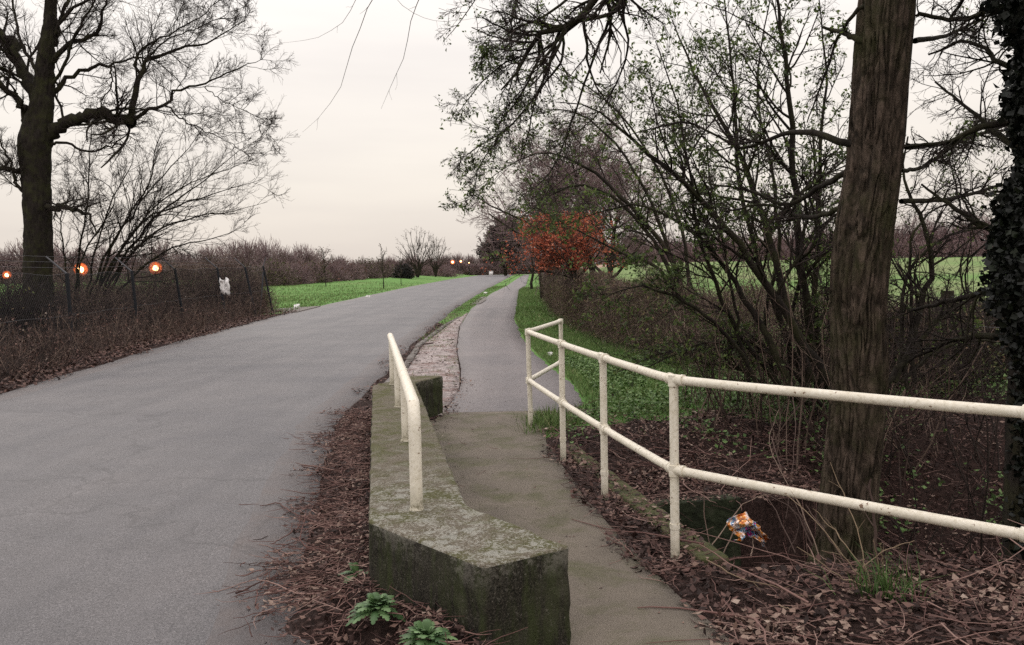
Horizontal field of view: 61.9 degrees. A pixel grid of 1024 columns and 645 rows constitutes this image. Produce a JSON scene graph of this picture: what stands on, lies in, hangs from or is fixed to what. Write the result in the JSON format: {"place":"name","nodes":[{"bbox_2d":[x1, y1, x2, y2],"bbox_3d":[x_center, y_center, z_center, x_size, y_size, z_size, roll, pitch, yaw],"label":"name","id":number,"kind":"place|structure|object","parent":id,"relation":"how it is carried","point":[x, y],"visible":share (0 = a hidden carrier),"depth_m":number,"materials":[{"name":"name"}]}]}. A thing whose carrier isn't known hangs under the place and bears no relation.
{"place":"outdoors","nodes":[
{"label":"outdoors","id":0,"kind":"place"},
{"bbox_2d":[0,275,512,644],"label":"road","id":1,"kind":"structure","parent":0,"point":[129,484],"depth_m":7.05,"materials":[{"name":"grey asphalt"}]},
{"bbox_2d":[255,568,298,604],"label":"twig","id":2,"kind":"object","parent":1,"relation":"on","point":[270,579],"visible":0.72,"depth_m":4.46,"materials":[{"name":"brown wood"}]},
{"bbox_2d":[271,523,300,543],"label":"twig","id":3,"kind":"object","parent":1,"relation":"on","point":[287,534],"visible":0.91,"depth_m":5.23,"materials":[{"name":"brown wood"}]},
{"bbox_2d":[260,502,322,523],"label":"twig","id":4,"kind":"object","parent":1,"relation":"on","point":[293,510],"visible":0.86,"depth_m":5.71,"materials":[{"name":"brown wood"}]},
{"bbox_2d":[258,306,319,312],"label":"pavement","id":5,"kind":"structure","parent":0,"point":[304,308],"depth_m":38.73,"materials":[{"name":"grey concrete"}]},
{"bbox_2d":[473,297,485,304],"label":"pavement","id":6,"kind":"structure","parent":0,"point":[481,300],"depth_m":44.16,"materials":[{"name":"beige concrete"}]},
{"bbox_2d":[0,0,1014,272],"label":"sky","id":7,"kind":"structure","parent":0,"point":[360,177],"materials":[{"name":"white"}]},
{"bbox_2d":[0,257,1023,644],"bbox_3d":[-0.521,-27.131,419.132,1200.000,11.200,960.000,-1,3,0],"label":"ground","id":8,"kind":"structure","parent":0,"point":[772,527],"depth_m":7.66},
{"bbox_2d":[0,265,110,350],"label":"scrub","id":9,"kind":"object","parent":8,"relation":"on","point":[24,309],"visible":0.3,"depth_m":20.31,"materials":[{"name":"brown plant"}]},
{"bbox_2d":[1,261,113,323],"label":"scrub","id":10,"kind":"object","parent":8,"relation":"on","point":[60,279],"visible":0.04,"depth_m":29.98,"materials":[{"name":"brown plant"}]},
{"bbox_2d":[0,309,120,388],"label":"bramble thicket","id":11,"kind":"object","parent":8,"relation":"on","point":[50,354],"visible":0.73,"depth_m":14.96,"materials":[{"name":"brown plant"}]},
{"bbox_2d":[53,263,144,303],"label":"scrub","id":12,"kind":"object","parent":8,"relation":"on","point":[81,279],"visible":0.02,"depth_m":35.65,"materials":[{"name":"brown plant"}]},
{"bbox_2d":[54,280,192,335],"bbox_3d":[-11.979,-0.227,24.916,4.379,2.239,4.126,2,4,40],"label":"scrub","id":13,"kind":"object","parent":8,"relation":"on","point":[98,304],"visible":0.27,"depth_m":24.75,"materials":[{"name":"brown plant"}]},
{"bbox_2d":[0,255,273,367],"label":"wire fence","id":14,"kind":"object","parent":8,"relation":"on","point":[68,290],"visible":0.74,"depth_m":21.75,"materials":[{"name":"metal"}]},
{"bbox_2d":[219,277,229,295],"bbox_3d":[-10.234,-1.271,30.408,0.358,0.680,0.173,-2,3,-13],"label":"plastic bag","id":15,"kind":"object","parent":14,"relation":"attached to","point":[224,286],"visible":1,"depth_m":30.38,"materials":[{"name":"white plastic"}]},
{"bbox_2d":[0,286,284,383],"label":"bramble thicket","id":16,"kind":"object","parent":8,"relation":"on","point":[197,320],"visible":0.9,"depth_m":19.61,"materials":[{"name":"brown plant"}]},
{"bbox_2d":[85,266,206,321],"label":"scrub","id":17,"kind":"object","parent":8,"relation":"on","point":[165,294],"visible":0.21,"depth_m":32.81,"materials":[{"name":"brown plant"}]},
{"bbox_2d":[0,0,298,324],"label":"old tree","id":18,"kind":"object","parent":8,"relation":"on","point":[40,131],"visible":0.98,"depth_m":23.52,"materials":[{"name":"brown plant"}]},
{"bbox_2d":[113,258,215,295],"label":"scrub","id":19,"kind":"object","parent":8,"relation":"on","point":[156,267],"visible":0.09,"depth_m":43.51,"materials":[{"name":"brown plant"}]},
{"bbox_2d":[49,94,299,315],"bbox_3d":[-10.640,-3.583,25.770,8.317,7.057,5.149,-1,3,0],"label":"fan willow","id":20,"kind":"object","parent":8,"relation":"on","point":[132,248],"visible":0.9,"depth_m":25.79,"materials":[{"name":"brown plant"}]},
{"bbox_2d":[158,260,220,314],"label":"scrub","id":21,"kind":"object","parent":8,"relation":"on","point":[184,279],"visible":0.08,"depth_m":35.71,"materials":[{"name":"brown plant"}]},
{"bbox_2d":[185,248,268,314],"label":"scrub","id":22,"kind":"object","parent":8,"relation":"on","point":[236,267],"visible":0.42,"depth_m":34.68,"materials":[{"name":"brown plant"}]},
{"bbox_2d":[230,260,278,309],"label":"scrub","id":23,"kind":"object","parent":8,"relation":"on","point":[264,289],"visible":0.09,"depth_m":38.42,"materials":[{"name":"brown plant"}]},
{"bbox_2d":[0,236,522,283],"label":"woodland","id":24,"kind":"object","parent":8,"relation":"on","point":[10,261],"visible":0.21,"depth_m":148.16,"materials":[{"name":"brown plant"}]},
{"bbox_2d":[250,255,301,285],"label":"bush","id":25,"kind":"object","parent":8,"relation":"on","point":[276,275],"visible":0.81,"depth_m":87.15,"materials":[{"name":"brown plant"}]},
{"bbox_2d":[282,257,317,283],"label":"bush","id":26,"kind":"object","parent":8,"relation":"on","point":[304,277],"visible":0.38,"depth_m":91.57,"materials":[{"name":"brown plant"}]},
{"bbox_2d":[292,260,334,282],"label":"bush","id":27,"kind":"object","parent":8,"relation":"on","point":[319,275],"visible":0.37,"depth_m":95.34,"materials":[{"name":"brown plant"}]},
{"bbox_2d":[314,246,336,286],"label":"sapling","id":28,"kind":"object","parent":8,"relation":"on","point":[325,261],"visible":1,"depth_m":79.78,"materials":[{"name":"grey plant"}]},
{"bbox_2d":[315,260,353,280],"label":"bush","id":29,"kind":"object","parent":8,"relation":"on","point":[335,274],"visible":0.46,"depth_m":99.43,"materials":[{"name":"brown plant"}]},
{"bbox_2d":[331,258,367,279],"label":"bush","id":30,"kind":"object","parent":8,"relation":"on","point":[355,272],"visible":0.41,"depth_m":105.34,"materials":[{"name":"brown plant"}]},
{"bbox_2d":[338,562,369,582],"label":"dock plant","id":31,"kind":"object","parent":8,"relation":"on","point":[353,567],"visible":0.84,"depth_m":4.17,"materials":[{"name":"green plant"}]},
{"bbox_2d":[344,256,387,278],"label":"bush","id":32,"kind":"object","parent":8,"relation":"on","point":[371,268],"visible":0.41,"depth_m":111.15,"materials":[{"name":"brown plant"}]},
{"bbox_2d":[346,592,405,625],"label":"dock plant","id":33,"kind":"object","parent":8,"relation":"on","point":[374,605],"visible":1,"depth_m":3.62,"materials":[{"name":"green plant"}]},
{"bbox_2d":[366,257,395,277],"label":"bush","id":34,"kind":"object","parent":8,"relation":"on","point":[390,270],"visible":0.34,"depth_m":119.11,"materials":[{"name":"brown plant"}]},
{"bbox_2d":[376,243,388,288],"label":"sapling","id":35,"kind":"object","parent":8,"relation":"on","point":[382,259],"visible":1,"depth_m":73.71,"materials":[{"name":"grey plant"}]},
{"bbox_2d":[384,259,415,276],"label":"bush","id":36,"kind":"object","parent":8,"relation":"on","point":[393,261],"visible":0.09,"depth_m":127.23,"materials":[{"name":"brown plant"}]},
{"bbox_2d":[396,255,405,284],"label":"sapling","id":37,"kind":"object","parent":8,"relation":"on","point":[401,262],"visible":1,"depth_m":83.90,"materials":[{"name":"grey plant"}]},
{"bbox_2d":[391,261,416,278],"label":"evergreen bush","id":38,"kind":"object","parent":8,"relation":"on","point":[406,273],"visible":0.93,"depth_m":111.32,"materials":[{"name":"green plant"}]},
{"bbox_2d":[371,317,459,398],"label":"kerb","id":39,"kind":"structure","parent":8,"relation":"on","point":[410,357],"depth_m":18.28,"materials":[{"name":"concrete"}]},
{"bbox_2d":[393,226,441,277],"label":"bare tree","id":40,"kind":"object","parent":8,"relation":"on","point":[418,267],"visible":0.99,"depth_m":115.68,"materials":[{"name":"brown plant"}]},
{"bbox_2d":[410,259,443,275],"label":"bush","id":41,"kind":"object","parent":8,"relation":"on","point":[426,270],"visible":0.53,"depth_m":139.01,"materials":[{"name":"brown plant"}]},
{"bbox_2d":[398,619,457,644],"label":"dock plant","id":42,"kind":"object","parent":8,"relation":"on","point":[424,629],"visible":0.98,"depth_m":3.32,"materials":[{"name":"green plant"}]},
{"bbox_2d":[407,313,467,414],"bbox_3d":[-1.583,0.365,21.294,1.026,0.134,23.520,-1,3,-2],"label":"cobbled strip","id":43,"kind":"object","parent":8,"relation":"on","point":[440,368],"visible":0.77,"depth_m":15.36,"materials":[{"name":"grey stone"}]},
{"bbox_2d":[422,236,452,276],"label":"bare tree","id":44,"kind":"object","parent":8,"relation":"on","point":[435,268],"visible":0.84,"depth_m":121.69,"materials":[{"name":"grey plant"}]},
{"bbox_2d":[438,262,462,276],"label":"bush","id":45,"kind":"object","parent":8,"relation":"on","point":[448,273],"visible":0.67,"depth_m":149.11,"materials":[{"name":"brown plant"}]},
{"bbox_2d":[372,259,537,274],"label":"hedge","id":46,"kind":"object","parent":8,"relation":"on","point":[471,269],"visible":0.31,"depth_m":206.72,"materials":[{"name":"brown plant"}]},
{"bbox_2d":[472,212,529,275],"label":"tree","id":47,"kind":"object","parent":8,"relation":"on","point":[485,245],"visible":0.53,"depth_m":175.18,"materials":[{"name":"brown plant"}]},
{"bbox_2d":[0,304,1023,644],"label":"leaf litter","id":48,"kind":"object","parent":8,"relation":"on","point":[816,612],"visible":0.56,"depth_m":4.58,"materials":[{"name":"brown plant"}]},
{"bbox_2d":[447,275,581,411],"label":"footpath","id":49,"kind":"structure","parent":8,"relation":"on","point":[491,345],"depth_m":14.79,"materials":[{"name":"grey asphalt"}]},
{"bbox_2d":[452,120,592,297],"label":"hedgerow tree","id":50,"kind":"object","parent":8,"relation":"on","point":[508,199],"visible":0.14,"depth_m":44.03,"materials":[{"name":"brown plant"}]},
{"bbox_2d":[514,218,536,288],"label":"hedgerow tree","id":51,"kind":"object","parent":8,"relation":"on","point":[532,276],"visible":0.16,"depth_m":61.89,"materials":[{"name":"brown plant"}]},
{"bbox_2d":[447,86,653,287],"bbox_3d":[1.421,-4.715,34.040,8.131,8.658,10.024,-1,3,0],"label":"hedgerow tree","id":52,"kind":"object","parent":8,"relation":"on","point":[540,163],"visible":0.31,"depth_m":32.42,"materials":[{"name":"green plant"}]},
{"bbox_2d":[481,192,625,330],"bbox_3d":[1.470,-1.639,23.056,3.526,3.899,3.551,1,4,34],"label":"copper beech","id":53,"kind":"object","parent":8,"relation":"on","point":[580,244],"visible":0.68,"depth_m":22.68,"materials":[{"name":"red plant"}]},
{"bbox_2d":[440,18,727,318],"bbox_3d":[1.235,-2.717,14.944,5.069,5.473,2.281,-1,3,0],"label":"leafy branch tree","id":54,"kind":"object","parent":8,"relation":"on","point":[638,218],"visible":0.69,"depth_m":14.88,"materials":[{"name":"green plant"}]},
{"bbox_2d":[520,141,690,277],"bbox_3d":[3.619,-3.428,30.560,6.652,6.437,6.048,-1,3,0],"label":"hedgerow tree","id":55,"kind":"object","parent":8,"relation":"on","point":[616,184],"visible":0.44,"depth_m":30.38,"materials":[{"name":"green plant"}]},
{"bbox_2d":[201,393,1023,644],"bbox_3d":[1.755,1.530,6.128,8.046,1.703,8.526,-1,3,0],"label":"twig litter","id":56,"kind":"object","parent":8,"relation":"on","point":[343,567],"visible":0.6,"depth_m":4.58,"materials":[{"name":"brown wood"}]},
{"bbox_2d":[557,444,728,572],"bbox_3d":[0.809,1.861,6.269,0.179,1.348,3.236,-2,3,-11],"label":"culvert headwall","id":57,"kind":"object","parent":8,"relation":"on","point":[700,555],"visible":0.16,"depth_m":5.57,"materials":[{"name":"concrete"}]},
{"bbox_2d":[277,0,1013,570],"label":"leaning tree","id":58,"kind":"object","parent":8,"relation":"on","point":[869,174],"visible":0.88,"depth_m":5.04,"materials":[{"name":"brown plant"}]},
{"bbox_2d":[409,285,907,436],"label":"grass","id":59,"kind":"structure","parent":8,"relation":"on","point":[547,420],"depth_m":13.55,"materials":[{"name":"green plant"}]},
{"bbox_2d":[651,494,740,574],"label":"wing wall","id":60,"kind":"structure","parent":8,"relation":"on","point":[716,518],"depth_m":6.83,"materials":[{"name":"concrete"}]},
{"bbox_2d":[514,0,915,409],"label":"elder bush","id":61,"kind":"object","parent":8,"relation":"on","point":[691,185],"visible":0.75,"depth_m":8.31,"materials":[{"name":"green plant"}]},
{"bbox_2d":[539,267,898,383],"bbox_3d":[2.571,-0.985,28.109,3.576,2.191,36.079,-1,3,-4],"label":"hedge","id":62,"kind":"object","parent":8,"relation":"on","point":[556,298],"visible":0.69,"depth_m":16.97,"materials":[{"name":"brown plant"}]},
{"bbox_2d":[524,208,993,264],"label":"woodland","id":63,"kind":"object","parent":8,"relation":"on","point":[917,237],"visible":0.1,"depth_m":177.54,"materials":[{"name":"plant"}]},
{"bbox_2d":[706,559,813,612],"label":"fallen branch","id":64,"kind":"object","parent":8,"relation":"on","point":[756,582],"visible":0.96,"depth_m":4.11,"materials":[{"name":"wood"}]},
{"bbox_2d":[682,382,845,565],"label":"dead stalks","id":65,"kind":"object","parent":8,"relation":"on","point":[794,512],"visible":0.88,"depth_m":5.19,"materials":[{"name":"brown plant"}]},
{"bbox_2d":[726,511,769,546],"bbox_3d":[1.455,1.268,5.196,0.254,0.222,0.168,-2,3,-8],"label":"foil wrapper","id":66,"kind":"object","parent":65,"relation":"attached to","point":[743,528],"visible":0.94,"depth_m":5.19,"materials":[{"name":"multicoloured plastic"}]},
{"bbox_2d":[525,318,1023,560],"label":"railing","id":67,"kind":"object","parent":8,"relation":"on","point":[674,469],"visible":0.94,"depth_m":4.51,"materials":[{"name":"white metal"}]},
{"bbox_2d":[558,354,1007,560],"bbox_3d":[4.827,1.349,10.188,8.593,1.576,9.953,-1,3,0],"label":"ground cover","id":68,"kind":"object","parent":8,"relation":"on","point":[710,430],"visible":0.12,"depth_m":9.73,"materials":[{"name":"green plant"}]},
{"bbox_2d":[619,238,992,262],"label":"hedge","id":69,"kind":"object","parent":8,"relation":"on","point":[906,252],"visible":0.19,"depth_m":153.83,"materials":[{"name":"plant"}]},
{"bbox_2d":[625,177,1003,506],"bbox_3d":[3.232,0.066,9.231,3.904,3.283,4.768,-1,3,0],"label":"sucker thicket","id":70,"kind":"object","parent":8,"relation":"on","point":[780,378],"visible":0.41,"depth_m":8.51,"materials":[{"name":"brown plant"}]},
{"bbox_2d":[658,178,1007,563],"bbox_3d":[4.449,0.279,8.268,4.145,3.786,4.850,-4,4,-41],"label":"sucker thicket","id":71,"kind":"object","parent":8,"relation":"on","point":[976,450],"visible":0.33,"depth_m":8.08,"materials":[{"name":"brown plant"}]},
{"bbox_2d":[785,462,914,588],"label":"dead stalks","id":72,"kind":"object","parent":8,"relation":"on","point":[838,549],"visible":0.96,"depth_m":4.17,"materials":[{"name":"plant"}]},
{"bbox_2d":[862,478,877,565],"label":"dead stalks","id":73,"kind":"object","parent":8,"relation":"on","point":[873,520],"visible":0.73,"depth_m":4.57,"materials":[{"name":"brown plant"}]},
{"bbox_2d":[808,546,948,607],"bbox_3d":[1.786,1.208,4.083,0.567,0.255,0.567,-3,4,-27],"label":"grass tuft","id":74,"kind":"object","parent":8,"relation":"on","point":[885,587],"visible":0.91,"depth_m":4.08,"materials":[{"name":"green plant"}]},
{"bbox_2d":[826,291,996,387],"bbox_3d":[5.430,0.402,11.050,0.562,1.812,5.136,-1,3,-4],"label":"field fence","id":75,"kind":"object","parent":8,"relation":"on","point":[949,293],"visible":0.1,"depth_m":10.95,"materials":[{"name":"brown wood"}]},
{"bbox_2d":[829,287,1007,399],"bbox_3d":[8.517,0.088,12.883,9.901,1.641,3.836,-2,4,-22],"label":"hedge","id":76,"kind":"object","parent":8,"relation":"on","point":[1001,356],"visible":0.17,"depth_m":10.55,"materials":[{"name":"brown plant"}]},
{"bbox_2d":[888,136,1004,389],"bbox_3d":[3.720,-0.502,7.240,1.429,2.130,0.797,-2,3,-14],"label":"hawthorn bush","id":77,"kind":"object","parent":8,"relation":"on","point":[895,374],"visible":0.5,"depth_m":7.19,"materials":[{"name":"brown plant"}]},
{"bbox_2d":[887,0,1023,566],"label":"ivy tree","id":78,"kind":"object","parent":8,"relation":"on","point":[1003,291],"visible":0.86,"depth_m":4.62,"materials":[{"name":"green plant"}]},
{"bbox_2d":[430,409,730,644],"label":"bridge deck pavement","id":79,"kind":"structure","parent":0,"point":[609,612],"depth_m":5.41,"materials":[{"name":"concrete"}]},
{"bbox_2d":[369,375,570,644],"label":"parapet","id":80,"kind":"structure","parent":79,"relation":"on","point":[449,550],"depth_m":3.72,"materials":[{"name":"grey concrete"}]},
{"bbox_2d":[387,333,423,510],"bbox_3d":[-0.864,0.513,6.581,0.088,0.546,4.955,-2,3,-9],"label":"railing","id":81,"kind":"object","parent":80,"relation":"on","point":[407,400],"visible":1,"depth_m":4.20,"materials":[{"name":"white metal"}]}
]}

